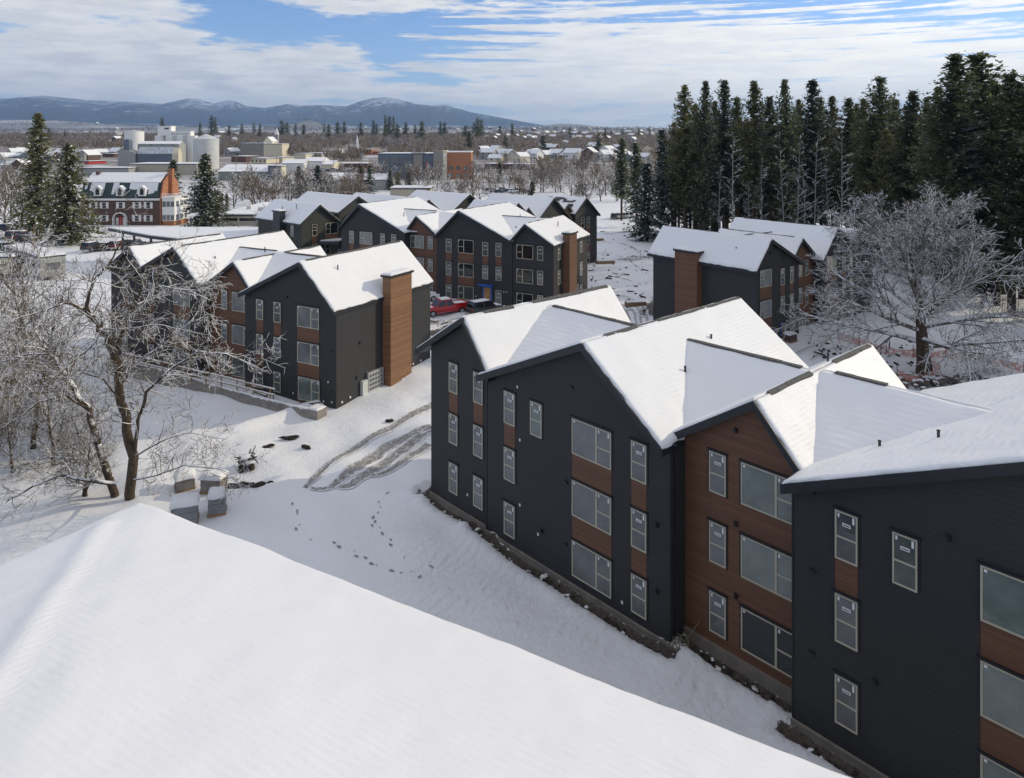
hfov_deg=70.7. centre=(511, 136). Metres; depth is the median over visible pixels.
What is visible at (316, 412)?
retaining wall
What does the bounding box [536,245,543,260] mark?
window
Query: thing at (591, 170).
bare tree
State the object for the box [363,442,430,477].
tyre track
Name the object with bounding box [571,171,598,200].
bare tree
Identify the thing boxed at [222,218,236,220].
window
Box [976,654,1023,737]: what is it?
window
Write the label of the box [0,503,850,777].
apartment building
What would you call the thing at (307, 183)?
bare tree
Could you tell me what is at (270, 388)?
guard rail
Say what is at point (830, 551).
apartment building
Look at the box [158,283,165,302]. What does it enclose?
window
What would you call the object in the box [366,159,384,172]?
bare tree
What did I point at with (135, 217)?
window
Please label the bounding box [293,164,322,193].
bare tree
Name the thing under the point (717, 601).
window
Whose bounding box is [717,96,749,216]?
conifer
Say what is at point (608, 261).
lumber stack
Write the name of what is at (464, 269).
window
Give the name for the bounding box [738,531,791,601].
window
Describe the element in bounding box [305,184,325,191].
bare tree
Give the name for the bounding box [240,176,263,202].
bare tree
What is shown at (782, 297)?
window
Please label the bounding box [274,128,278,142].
church tower
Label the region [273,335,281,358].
window
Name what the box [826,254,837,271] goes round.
window
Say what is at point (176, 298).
window
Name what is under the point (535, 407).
window
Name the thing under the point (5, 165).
bare tree
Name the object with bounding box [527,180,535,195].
conifer
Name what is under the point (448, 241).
window
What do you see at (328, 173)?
bare tree
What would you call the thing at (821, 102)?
conifer
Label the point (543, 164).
bare tree
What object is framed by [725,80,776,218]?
conifer
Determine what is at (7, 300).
bare tree
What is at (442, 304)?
pickup truck
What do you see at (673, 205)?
conifer
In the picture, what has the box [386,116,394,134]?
conifer
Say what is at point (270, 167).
office annex
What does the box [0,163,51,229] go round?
bare tree
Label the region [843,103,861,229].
conifer
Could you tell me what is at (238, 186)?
bare tree
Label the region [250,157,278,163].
building
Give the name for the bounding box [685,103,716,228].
conifer
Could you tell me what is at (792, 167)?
conifer
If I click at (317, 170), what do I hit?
conifer
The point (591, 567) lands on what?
window
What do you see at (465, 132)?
conifer
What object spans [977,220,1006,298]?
conifer
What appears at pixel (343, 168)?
bare tree
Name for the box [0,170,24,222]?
bare tree
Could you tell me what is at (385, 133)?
conifer
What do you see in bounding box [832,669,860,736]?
window
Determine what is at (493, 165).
building
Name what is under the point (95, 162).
store
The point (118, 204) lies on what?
window
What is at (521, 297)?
window
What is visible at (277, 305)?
window
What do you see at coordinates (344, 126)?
conifer
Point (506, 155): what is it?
bare tree
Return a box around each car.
[0,223,13,230]
[0,236,14,241]
[0,241,13,250]
[4,230,28,239]
[14,234,40,241]
[80,241,99,251]
[97,241,108,250]
[107,239,124,249]
[124,238,146,246]
[430,291,439,301]
[465,298,504,313]
[508,188,517,192]
[610,212,616,218]
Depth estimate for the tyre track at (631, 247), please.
142.73 m
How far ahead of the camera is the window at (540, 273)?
89.79 m
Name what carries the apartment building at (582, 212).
on the ground
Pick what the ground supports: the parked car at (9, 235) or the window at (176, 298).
the parked car at (9, 235)
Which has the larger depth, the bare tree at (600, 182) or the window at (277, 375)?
the bare tree at (600, 182)
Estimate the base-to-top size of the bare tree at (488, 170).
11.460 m
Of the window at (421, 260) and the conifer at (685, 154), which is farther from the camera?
the conifer at (685, 154)
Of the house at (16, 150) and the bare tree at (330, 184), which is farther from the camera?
the house at (16, 150)
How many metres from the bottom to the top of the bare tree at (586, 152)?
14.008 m
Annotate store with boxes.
[0,159,15,163]
[84,160,105,163]
[102,153,117,156]
[231,155,258,161]
[270,156,293,161]
[294,153,314,157]
[314,152,331,156]
[364,149,379,154]
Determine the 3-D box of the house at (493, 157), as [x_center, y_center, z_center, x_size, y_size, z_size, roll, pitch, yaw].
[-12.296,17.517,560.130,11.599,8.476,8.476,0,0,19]
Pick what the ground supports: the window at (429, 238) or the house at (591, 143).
the house at (591, 143)
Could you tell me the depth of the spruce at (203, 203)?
180.53 m
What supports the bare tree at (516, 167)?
on the ground
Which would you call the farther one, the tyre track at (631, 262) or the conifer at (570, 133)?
the conifer at (570, 133)
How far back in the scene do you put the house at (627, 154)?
550.58 m
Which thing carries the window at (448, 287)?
in the apartment building at (506, 253)
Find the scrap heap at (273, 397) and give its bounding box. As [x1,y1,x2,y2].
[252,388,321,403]
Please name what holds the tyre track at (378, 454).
on the ground
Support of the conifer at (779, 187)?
on the ground
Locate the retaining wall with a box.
[109,358,326,419]
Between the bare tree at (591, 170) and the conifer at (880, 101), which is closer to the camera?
the conifer at (880, 101)
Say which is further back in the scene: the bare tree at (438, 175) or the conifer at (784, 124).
the bare tree at (438, 175)
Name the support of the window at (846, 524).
in the apartment building at (830, 551)
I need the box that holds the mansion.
[81,169,188,225]
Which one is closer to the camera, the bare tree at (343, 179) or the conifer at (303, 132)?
the bare tree at (343, 179)
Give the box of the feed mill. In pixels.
[118,139,185,165]
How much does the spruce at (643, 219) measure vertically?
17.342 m
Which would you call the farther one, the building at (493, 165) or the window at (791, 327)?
the building at (493, 165)
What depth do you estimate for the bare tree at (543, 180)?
317.52 m
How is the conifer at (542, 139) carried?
on the ground
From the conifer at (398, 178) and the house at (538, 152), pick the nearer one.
the conifer at (398, 178)
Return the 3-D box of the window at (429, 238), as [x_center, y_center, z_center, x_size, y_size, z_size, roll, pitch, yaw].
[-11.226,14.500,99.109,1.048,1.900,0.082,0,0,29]
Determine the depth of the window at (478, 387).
41.57 m
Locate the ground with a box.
[0,120,1023,777]
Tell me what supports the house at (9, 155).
on the ground
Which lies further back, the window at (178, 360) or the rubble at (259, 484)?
the window at (178, 360)
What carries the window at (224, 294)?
in the apartment building at (354, 323)
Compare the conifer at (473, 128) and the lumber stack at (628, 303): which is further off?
the conifer at (473, 128)
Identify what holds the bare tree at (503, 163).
on the ground
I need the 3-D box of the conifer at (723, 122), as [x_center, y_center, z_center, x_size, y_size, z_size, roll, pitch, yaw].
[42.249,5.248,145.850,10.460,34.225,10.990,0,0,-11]
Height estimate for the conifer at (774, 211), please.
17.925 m
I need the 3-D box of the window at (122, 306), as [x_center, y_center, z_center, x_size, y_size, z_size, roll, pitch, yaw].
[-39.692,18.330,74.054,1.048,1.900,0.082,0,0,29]
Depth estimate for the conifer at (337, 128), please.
1277.32 m
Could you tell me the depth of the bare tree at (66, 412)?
56.03 m
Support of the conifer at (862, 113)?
on the ground
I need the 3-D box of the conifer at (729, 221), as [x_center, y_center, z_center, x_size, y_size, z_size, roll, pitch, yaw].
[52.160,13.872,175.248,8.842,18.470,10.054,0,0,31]
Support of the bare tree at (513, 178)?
on the ground
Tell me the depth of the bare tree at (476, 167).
374.36 m
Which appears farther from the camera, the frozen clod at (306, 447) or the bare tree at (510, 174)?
the bare tree at (510, 174)
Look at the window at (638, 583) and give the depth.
32.89 m
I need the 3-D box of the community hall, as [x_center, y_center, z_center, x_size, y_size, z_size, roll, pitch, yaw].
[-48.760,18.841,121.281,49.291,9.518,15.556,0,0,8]
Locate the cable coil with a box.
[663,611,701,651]
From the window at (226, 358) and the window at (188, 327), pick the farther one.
the window at (188, 327)
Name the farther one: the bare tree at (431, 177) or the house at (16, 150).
the house at (16, 150)
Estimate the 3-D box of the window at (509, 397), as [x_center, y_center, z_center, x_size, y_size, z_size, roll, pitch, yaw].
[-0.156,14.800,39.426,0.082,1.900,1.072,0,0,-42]
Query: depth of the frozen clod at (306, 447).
52.38 m
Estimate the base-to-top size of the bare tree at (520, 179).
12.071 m
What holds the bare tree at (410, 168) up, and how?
on the ground
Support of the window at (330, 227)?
in the apartment building at (308, 219)
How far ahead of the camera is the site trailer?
109.65 m
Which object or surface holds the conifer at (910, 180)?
on the ground
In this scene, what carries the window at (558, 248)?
in the apartment building at (506, 253)
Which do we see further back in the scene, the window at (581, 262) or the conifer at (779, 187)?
the conifer at (779, 187)
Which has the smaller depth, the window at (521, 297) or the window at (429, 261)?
the window at (521, 297)
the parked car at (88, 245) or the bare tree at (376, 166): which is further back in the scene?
the bare tree at (376, 166)
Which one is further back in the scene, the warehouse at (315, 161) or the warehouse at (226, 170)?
the warehouse at (315, 161)
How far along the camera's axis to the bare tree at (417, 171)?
333.93 m
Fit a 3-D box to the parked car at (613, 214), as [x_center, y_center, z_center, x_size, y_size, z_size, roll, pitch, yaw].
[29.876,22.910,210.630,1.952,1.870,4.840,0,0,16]
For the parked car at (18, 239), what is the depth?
150.40 m
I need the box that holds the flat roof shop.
[389,185,433,196]
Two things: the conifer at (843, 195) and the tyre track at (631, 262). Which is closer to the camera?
the tyre track at (631, 262)
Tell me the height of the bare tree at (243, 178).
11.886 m
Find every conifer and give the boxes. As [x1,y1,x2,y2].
[44,127,51,137]
[159,117,166,125]
[197,123,202,135]
[207,116,217,134]
[213,117,217,133]
[227,125,231,135]
[239,123,244,134]
[257,124,264,136]
[277,120,287,134]
[285,122,291,133]
[289,166,303,197]
[293,123,297,136]
[300,124,306,134]
[312,165,324,192]
[326,124,331,137]
[326,175,334,192]
[332,122,341,137]
[341,121,347,133]
[353,163,365,191]
[357,122,363,135]
[364,165,378,193]
[370,120,376,133]
[382,115,387,136]
[385,169,394,189]
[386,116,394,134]
[393,123,400,137]
[394,171,401,184]
[402,122,410,134]
[406,173,412,184]
[415,120,426,137]
[436,121,442,135]
[442,122,448,132]
[462,125,470,136]
[463,131,474,147]
[470,122,475,132]
[474,117,480,136]
[479,119,486,135]
[495,162,503,182]
[502,135,507,148]
[508,123,515,136]
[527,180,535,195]
[538,134,547,149]
[566,127,572,137]
[594,132,603,150]
[602,128,608,139]
[658,84,701,227]
[659,122,686,225]
[660,165,677,225]
[661,135,695,226]
[677,201,692,227]
[683,127,716,229]
[685,80,724,230]
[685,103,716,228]
[687,196,691,227]
[687,199,698,228]
[696,79,746,228]
[706,189,719,229]
[708,100,732,230]
[708,121,718,230]
[716,182,733,231]
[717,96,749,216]
[721,171,736,228]
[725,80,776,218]
[731,120,757,214]
[733,124,742,217]
[740,172,774,219]
[747,95,782,219]
[762,189,782,220]
[763,168,779,220]
[764,79,807,221]
[766,155,792,203]
[779,122,798,203]
[788,79,841,223]
[788,99,819,216]
[792,176,820,223]
[809,187,836,225]
[810,96,836,224]
[816,96,844,225]
[818,96,860,227]
[829,128,841,226]
[834,98,871,231]
[836,127,846,227]
[839,76,909,265]
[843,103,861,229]
[849,113,897,268]
[861,128,905,272]
[876,99,904,252]
[885,89,930,256]
[889,125,907,265]
[896,117,928,269]
[899,50,1022,296]
[903,50,1003,303]
[905,86,946,282]
[906,95,931,259]
[956,70,1023,312]
[957,239,972,293]
[958,83,1020,305]
[965,202,1007,303]
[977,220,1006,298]
[983,74,1023,225]
[987,96,1023,292]
[997,124,1023,164]
[1001,86,1006,293]
[1014,83,1023,298]
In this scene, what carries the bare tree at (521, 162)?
on the ground
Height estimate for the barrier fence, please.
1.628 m
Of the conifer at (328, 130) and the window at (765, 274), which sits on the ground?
the conifer at (328, 130)
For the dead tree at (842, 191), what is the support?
on the ground
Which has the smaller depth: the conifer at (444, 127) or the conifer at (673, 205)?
the conifer at (673, 205)
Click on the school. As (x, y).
(243, 216)
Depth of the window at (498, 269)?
92.60 m
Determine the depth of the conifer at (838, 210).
157.98 m
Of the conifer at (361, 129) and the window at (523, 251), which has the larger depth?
the conifer at (361, 129)
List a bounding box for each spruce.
[7,112,56,235]
[27,142,115,246]
[166,159,185,194]
[180,153,238,226]
[209,189,222,223]
[608,138,633,220]
[622,162,664,241]
[623,142,643,226]
[650,127,681,230]
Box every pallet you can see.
[169,492,199,523]
[173,468,195,493]
[197,469,229,494]
[206,486,227,517]
[782,331,797,342]
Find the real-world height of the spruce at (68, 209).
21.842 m
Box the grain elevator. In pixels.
[155,126,197,161]
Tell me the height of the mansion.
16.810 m
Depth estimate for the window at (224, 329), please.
67.85 m
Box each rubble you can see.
[227,480,273,488]
[426,496,858,775]
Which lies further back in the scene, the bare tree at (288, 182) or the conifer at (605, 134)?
the conifer at (605, 134)
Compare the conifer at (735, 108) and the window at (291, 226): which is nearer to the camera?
the window at (291, 226)
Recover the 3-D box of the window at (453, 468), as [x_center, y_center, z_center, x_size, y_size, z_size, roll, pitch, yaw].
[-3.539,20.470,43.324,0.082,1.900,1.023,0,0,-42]
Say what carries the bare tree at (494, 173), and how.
on the ground
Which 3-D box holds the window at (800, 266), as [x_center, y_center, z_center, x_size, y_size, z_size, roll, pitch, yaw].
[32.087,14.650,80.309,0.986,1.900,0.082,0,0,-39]
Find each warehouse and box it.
[81,166,137,175]
[129,162,211,174]
[217,164,275,179]
[281,159,309,170]
[306,157,329,169]
[310,173,357,190]
[322,160,340,168]
[340,162,371,167]
[362,173,394,189]
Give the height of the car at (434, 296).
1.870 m
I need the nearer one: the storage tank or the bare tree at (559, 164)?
the bare tree at (559, 164)
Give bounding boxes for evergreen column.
[224,193,229,210]
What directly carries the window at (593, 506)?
in the apartment building at (830, 551)
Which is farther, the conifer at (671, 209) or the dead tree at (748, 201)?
the conifer at (671, 209)
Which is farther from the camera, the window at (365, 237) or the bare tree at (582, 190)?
the bare tree at (582, 190)
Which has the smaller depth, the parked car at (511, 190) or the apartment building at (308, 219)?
the apartment building at (308, 219)
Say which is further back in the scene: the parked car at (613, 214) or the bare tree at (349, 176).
the bare tree at (349, 176)
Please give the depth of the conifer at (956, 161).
91.05 m
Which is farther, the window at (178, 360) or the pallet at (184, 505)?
the window at (178, 360)
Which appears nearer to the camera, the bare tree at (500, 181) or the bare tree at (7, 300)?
the bare tree at (7, 300)
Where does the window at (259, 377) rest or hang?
in the apartment building at (354, 323)
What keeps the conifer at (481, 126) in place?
on the ground
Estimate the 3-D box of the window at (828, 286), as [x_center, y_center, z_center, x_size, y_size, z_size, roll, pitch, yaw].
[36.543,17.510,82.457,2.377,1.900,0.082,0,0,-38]
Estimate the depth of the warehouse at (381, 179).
328.95 m
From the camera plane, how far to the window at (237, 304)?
66.99 m
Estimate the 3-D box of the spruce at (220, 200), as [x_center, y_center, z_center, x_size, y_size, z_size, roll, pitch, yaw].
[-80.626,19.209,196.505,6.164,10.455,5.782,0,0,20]
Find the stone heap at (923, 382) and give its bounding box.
[896,374,964,391]
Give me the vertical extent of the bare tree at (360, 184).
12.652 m
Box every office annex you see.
[268,165,281,179]
[279,165,285,178]
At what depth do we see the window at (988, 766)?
22.66 m
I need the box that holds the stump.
[234,445,257,472]
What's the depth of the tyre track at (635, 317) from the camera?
87.75 m
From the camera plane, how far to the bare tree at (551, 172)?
341.22 m
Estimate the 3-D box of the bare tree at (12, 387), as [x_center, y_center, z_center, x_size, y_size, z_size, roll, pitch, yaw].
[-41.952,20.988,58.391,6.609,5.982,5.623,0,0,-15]
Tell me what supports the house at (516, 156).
on the ground
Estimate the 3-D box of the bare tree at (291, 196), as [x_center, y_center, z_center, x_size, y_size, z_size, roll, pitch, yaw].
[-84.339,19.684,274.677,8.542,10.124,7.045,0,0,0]
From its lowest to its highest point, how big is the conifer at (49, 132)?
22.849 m
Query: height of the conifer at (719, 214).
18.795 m
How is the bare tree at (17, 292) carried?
on the ground
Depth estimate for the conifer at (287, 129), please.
1433.32 m
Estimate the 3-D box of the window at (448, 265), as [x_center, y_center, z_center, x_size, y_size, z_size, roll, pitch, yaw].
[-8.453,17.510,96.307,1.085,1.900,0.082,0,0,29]
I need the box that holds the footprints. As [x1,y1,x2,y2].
[291,492,433,577]
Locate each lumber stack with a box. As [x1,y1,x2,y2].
[595,259,614,263]
[624,300,646,306]
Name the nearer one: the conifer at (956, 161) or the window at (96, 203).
the conifer at (956, 161)
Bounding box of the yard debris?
[588,231,913,367]
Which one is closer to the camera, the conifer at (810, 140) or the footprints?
the footprints
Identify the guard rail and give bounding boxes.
[122,352,274,398]
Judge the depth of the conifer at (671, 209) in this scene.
165.76 m
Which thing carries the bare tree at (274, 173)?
on the ground
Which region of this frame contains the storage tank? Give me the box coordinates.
[124,131,143,150]
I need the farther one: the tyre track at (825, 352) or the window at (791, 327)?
the window at (791, 327)
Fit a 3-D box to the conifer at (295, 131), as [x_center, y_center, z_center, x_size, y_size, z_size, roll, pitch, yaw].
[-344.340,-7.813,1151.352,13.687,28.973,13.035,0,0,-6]
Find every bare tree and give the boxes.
[0,155,13,186]
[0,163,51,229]
[0,164,27,204]
[0,167,31,210]
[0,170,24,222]
[0,188,286,523]
[0,220,80,320]
[0,246,75,347]
[0,263,39,369]
[0,288,46,383]
[0,292,45,405]
[0,295,110,413]
[0,318,110,449]
[0,342,48,453]
[0,350,55,430]
[0,364,45,414]
[0,377,102,466]
[0,380,56,473]
[0,388,50,450]
[3,265,107,372]
[10,171,29,206]
[15,378,106,440]
[32,402,121,455]
[39,426,126,495]
[47,395,123,496]
[219,173,250,207]
[225,172,245,200]
[228,178,248,203]
[237,170,252,195]
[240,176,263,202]
[241,163,263,195]
[241,171,268,203]
[243,175,276,203]
[252,174,278,201]
[255,165,288,200]
[255,181,284,201]
[272,164,294,197]
[278,174,302,200]
[281,176,299,200]
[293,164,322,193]
[294,172,319,196]
[295,173,312,192]
[304,174,323,191]
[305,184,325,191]
[313,165,337,191]
[315,173,340,192]
[322,170,340,191]
[328,181,347,193]
[333,170,353,194]
[334,179,358,194]
[337,163,352,172]
[338,164,373,193]
[340,173,371,194]
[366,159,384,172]
[372,162,392,173]
[389,165,408,185]
[399,166,414,184]
[405,161,419,184]
[406,163,428,184]
[414,162,442,190]
[422,171,439,184]
[427,160,446,187]
[437,173,462,191]
[438,180,453,192]
[452,174,469,192]
[455,166,488,199]
[455,179,468,192]
[458,160,484,186]
[467,158,483,182]
[472,179,489,196]
[476,171,503,194]
[479,163,494,178]
[484,167,502,185]
[494,172,510,190]
[496,157,508,174]
[500,149,513,162]
[500,164,517,187]
[509,160,522,172]
[509,171,528,194]
[510,172,519,188]
[514,175,537,194]
[517,157,529,170]
[519,151,539,175]
[527,169,542,183]
[528,164,552,191]
[530,160,555,191]
[533,158,556,182]
[543,163,561,187]
[545,160,573,191]
[547,169,563,191]
[549,163,584,195]
[555,158,568,174]
[570,180,591,197]
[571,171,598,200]
[572,151,590,172]
[573,169,601,199]
[581,149,596,167]
[584,163,602,185]
[589,171,609,200]
[595,168,611,195]
[599,156,607,168]
[600,167,623,200]
[605,150,616,168]
[642,160,658,197]
[770,180,1023,384]
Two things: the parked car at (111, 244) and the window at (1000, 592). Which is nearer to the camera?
the window at (1000, 592)
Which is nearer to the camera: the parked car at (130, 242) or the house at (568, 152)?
the parked car at (130, 242)
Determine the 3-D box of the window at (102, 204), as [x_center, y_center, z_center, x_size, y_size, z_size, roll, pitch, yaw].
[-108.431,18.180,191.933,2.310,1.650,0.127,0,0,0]
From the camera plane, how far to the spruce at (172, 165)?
204.72 m
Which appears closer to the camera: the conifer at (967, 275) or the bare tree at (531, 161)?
the conifer at (967, 275)
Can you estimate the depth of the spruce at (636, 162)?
186.84 m
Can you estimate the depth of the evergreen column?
221.54 m
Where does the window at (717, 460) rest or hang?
in the apartment building at (830, 551)
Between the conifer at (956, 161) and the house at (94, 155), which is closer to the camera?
the conifer at (956, 161)
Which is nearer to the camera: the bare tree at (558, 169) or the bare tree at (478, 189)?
the bare tree at (478, 189)
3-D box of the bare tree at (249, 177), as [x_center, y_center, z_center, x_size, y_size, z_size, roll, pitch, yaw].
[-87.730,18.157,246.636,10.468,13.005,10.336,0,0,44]
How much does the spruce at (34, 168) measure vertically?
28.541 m
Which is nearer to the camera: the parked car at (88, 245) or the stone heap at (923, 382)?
the stone heap at (923, 382)
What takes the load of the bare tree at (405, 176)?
on the ground
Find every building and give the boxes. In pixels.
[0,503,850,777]
[104,230,433,408]
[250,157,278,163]
[254,191,366,254]
[337,197,589,305]
[353,190,475,210]
[378,150,472,178]
[414,285,1023,777]
[467,193,600,262]
[485,163,534,169]
[647,217,877,338]
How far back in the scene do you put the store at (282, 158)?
550.77 m
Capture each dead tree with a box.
[711,165,727,230]
[721,132,744,221]
[742,181,758,217]
[753,166,768,218]
[769,147,795,220]
[780,134,812,222]
[794,161,812,222]
[802,130,826,224]
[817,165,837,226]
[825,136,855,226]
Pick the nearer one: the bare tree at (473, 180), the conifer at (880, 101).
the conifer at (880, 101)
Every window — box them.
[89,202,97,207]
[100,202,108,207]
[100,215,108,220]
[116,202,124,207]
[122,276,127,294]
[122,306,127,323]
[122,335,127,351]
[132,202,140,207]
[132,215,140,220]
[144,202,152,207]
[144,215,152,220]
[147,281,154,300]
[147,342,154,362]
[148,312,154,332]
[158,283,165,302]
[173,285,190,307]
[173,317,190,339]
[173,348,190,370]
[220,289,227,309]
[220,321,227,342]
[221,354,227,374]
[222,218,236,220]
[231,290,244,312]
[231,323,244,345]
[231,355,244,377]
[239,218,255,220]
[255,298,263,319]
[255,332,263,354]
[256,366,263,388]
[272,370,281,392]
[273,300,281,323]
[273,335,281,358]
[290,225,293,236]
[296,304,319,329]
[296,340,319,366]
[297,375,320,401]
[312,223,317,235]
[325,221,337,234]
[325,245,331,253]
[348,230,354,243]
[359,231,372,244]
[380,233,384,243]
[391,233,396,241]
[410,234,424,248]
[414,256,424,268]
[427,235,432,248]
[427,258,433,271]
[445,238,451,252]
[445,261,451,275]
[445,283,451,297]
[447,360,458,395]
[447,411,458,446]
[447,459,458,496]
[457,238,473,253]
[457,262,473,277]
[458,285,473,299]
[472,369,483,405]
[472,422,483,459]
[472,472,483,511]
[481,241,488,255]
[481,264,488,279]
[495,242,501,256]
[495,266,501,280]
[495,289,501,304]
[502,388,515,427]
[502,444,515,484]
[502,498,515,539]
[516,243,533,259]
[516,268,533,284]
[516,292,533,303]
[528,398,542,439]
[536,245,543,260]
[536,294,543,298]
[537,270,543,285]
[557,246,560,260]
[557,269,560,284]
[570,415,612,471]
[570,477,612,536]
[570,537,612,599]
[579,239,582,252]
[579,261,582,275]
[581,217,583,227]
[586,216,589,226]
[629,437,647,485]
[629,504,647,554]
[629,569,647,621]
[707,447,727,498]
[707,517,727,569]
[707,586,727,640]
[738,458,791,524]
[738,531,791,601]
[738,603,791,677]
[759,298,772,318]
[760,267,772,287]
[780,267,784,285]
[780,294,784,312]
[789,265,794,283]
[789,292,794,309]
[789,318,794,330]
[799,265,802,276]
[799,286,802,303]
[804,258,808,275]
[804,285,808,302]
[804,311,808,324]
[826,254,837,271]
[826,281,836,298]
[826,308,836,322]
[832,505,860,568]
[832,588,860,653]
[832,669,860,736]
[842,252,845,268]
[849,277,852,292]
[889,527,920,594]
[976,560,1023,638]
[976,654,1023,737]
[976,748,1023,777]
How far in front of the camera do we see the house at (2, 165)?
474.60 m
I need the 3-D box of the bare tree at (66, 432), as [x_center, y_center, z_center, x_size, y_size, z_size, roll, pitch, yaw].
[-31.820,21.319,53.136,5.482,4.506,4.665,0,0,4]
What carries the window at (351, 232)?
in the apartment building at (506, 253)
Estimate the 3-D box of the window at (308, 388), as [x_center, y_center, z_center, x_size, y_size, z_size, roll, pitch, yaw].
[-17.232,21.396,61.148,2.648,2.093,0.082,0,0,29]
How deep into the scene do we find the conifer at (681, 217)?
167.92 m
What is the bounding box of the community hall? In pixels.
[108,227,341,253]
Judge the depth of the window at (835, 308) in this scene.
82.56 m
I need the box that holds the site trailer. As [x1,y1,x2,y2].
[4,243,66,277]
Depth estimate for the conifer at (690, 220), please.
166.00 m
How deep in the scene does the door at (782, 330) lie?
75.89 m
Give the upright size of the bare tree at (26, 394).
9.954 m
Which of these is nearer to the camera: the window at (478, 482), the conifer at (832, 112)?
the window at (478, 482)
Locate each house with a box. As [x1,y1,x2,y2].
[0,152,15,158]
[0,161,12,168]
[6,148,24,152]
[9,159,30,168]
[12,151,27,158]
[39,152,53,161]
[51,151,62,161]
[62,150,87,161]
[83,150,101,160]
[94,149,108,156]
[108,147,122,152]
[112,136,120,141]
[224,148,239,155]
[263,137,277,142]
[479,148,497,159]
[487,154,504,161]
[490,145,503,148]
[497,149,515,159]
[512,152,530,161]
[526,149,544,160]
[542,150,552,157]
[546,144,558,149]
[549,149,563,157]
[562,148,581,158]
[581,147,597,159]
[586,142,603,147]
[596,150,613,161]
[599,145,615,149]
[625,153,632,161]
[640,153,649,160]
[642,146,650,152]
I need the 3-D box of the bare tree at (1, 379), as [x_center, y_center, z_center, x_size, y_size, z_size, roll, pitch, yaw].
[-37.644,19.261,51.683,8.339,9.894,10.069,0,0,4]
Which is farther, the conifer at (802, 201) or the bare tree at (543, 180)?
the bare tree at (543, 180)
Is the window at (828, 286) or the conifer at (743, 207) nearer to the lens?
the window at (828, 286)
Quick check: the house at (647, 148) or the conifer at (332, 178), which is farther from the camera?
the house at (647, 148)
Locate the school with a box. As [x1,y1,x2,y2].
[218,202,269,225]
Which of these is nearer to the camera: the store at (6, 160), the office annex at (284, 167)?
the office annex at (284, 167)
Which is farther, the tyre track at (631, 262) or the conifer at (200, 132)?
the conifer at (200, 132)
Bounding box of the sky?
[0,0,1023,127]
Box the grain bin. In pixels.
[193,134,218,168]
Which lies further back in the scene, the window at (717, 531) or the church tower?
the church tower
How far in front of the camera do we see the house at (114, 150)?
657.78 m
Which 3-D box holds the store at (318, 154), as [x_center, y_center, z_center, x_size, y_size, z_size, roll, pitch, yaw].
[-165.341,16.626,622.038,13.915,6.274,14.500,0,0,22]
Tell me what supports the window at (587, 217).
in the apartment building at (582, 212)
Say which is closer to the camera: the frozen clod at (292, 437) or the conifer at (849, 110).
the frozen clod at (292, 437)
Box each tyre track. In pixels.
[304,402,430,487]
[310,424,430,490]
[337,427,430,489]
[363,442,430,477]
[430,314,468,327]
[597,253,639,269]
[599,241,641,255]
[615,294,649,323]
[620,303,638,323]
[796,335,852,353]
[809,345,844,360]
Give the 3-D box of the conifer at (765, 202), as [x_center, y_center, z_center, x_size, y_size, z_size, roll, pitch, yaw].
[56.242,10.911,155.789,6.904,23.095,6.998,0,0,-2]
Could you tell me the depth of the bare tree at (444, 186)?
274.80 m
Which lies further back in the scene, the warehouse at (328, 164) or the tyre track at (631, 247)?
the warehouse at (328, 164)
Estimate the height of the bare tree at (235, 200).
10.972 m
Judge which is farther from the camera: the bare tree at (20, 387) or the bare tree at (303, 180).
the bare tree at (303, 180)
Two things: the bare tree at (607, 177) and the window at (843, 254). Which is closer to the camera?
the window at (843, 254)
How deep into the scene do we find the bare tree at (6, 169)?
216.64 m
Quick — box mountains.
[0,96,542,127]
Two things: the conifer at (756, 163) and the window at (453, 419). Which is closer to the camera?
the window at (453, 419)
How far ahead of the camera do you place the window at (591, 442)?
34.98 m
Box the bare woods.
[0,118,682,171]
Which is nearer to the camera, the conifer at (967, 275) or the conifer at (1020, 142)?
the conifer at (1020, 142)
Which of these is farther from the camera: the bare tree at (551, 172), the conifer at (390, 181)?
the bare tree at (551, 172)
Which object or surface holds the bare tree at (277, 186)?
on the ground
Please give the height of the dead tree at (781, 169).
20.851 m
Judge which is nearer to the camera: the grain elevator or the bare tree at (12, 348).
the bare tree at (12, 348)
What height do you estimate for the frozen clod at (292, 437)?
0.326 m
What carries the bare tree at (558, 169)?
on the ground
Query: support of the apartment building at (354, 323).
on the ground
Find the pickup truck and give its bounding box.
[430,296,467,316]
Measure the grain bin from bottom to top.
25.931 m
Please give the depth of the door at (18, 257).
111.46 m
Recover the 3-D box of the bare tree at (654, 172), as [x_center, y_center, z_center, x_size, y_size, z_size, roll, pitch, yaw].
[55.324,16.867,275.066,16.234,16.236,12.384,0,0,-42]
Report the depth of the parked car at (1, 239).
146.37 m
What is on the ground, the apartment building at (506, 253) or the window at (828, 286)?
the apartment building at (506, 253)
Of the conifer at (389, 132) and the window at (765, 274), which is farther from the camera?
the conifer at (389, 132)
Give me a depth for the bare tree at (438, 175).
341.18 m
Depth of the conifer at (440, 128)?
1242.27 m
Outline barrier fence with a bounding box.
[837,331,1023,381]
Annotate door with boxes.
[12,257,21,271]
[484,287,489,299]
[780,322,784,338]
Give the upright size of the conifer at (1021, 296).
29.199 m
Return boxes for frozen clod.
[262,444,274,447]
[278,435,298,440]
[301,444,310,449]
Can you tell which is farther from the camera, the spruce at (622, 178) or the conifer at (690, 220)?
the spruce at (622, 178)
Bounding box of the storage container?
[0,253,21,273]
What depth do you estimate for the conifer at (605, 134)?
1059.75 m

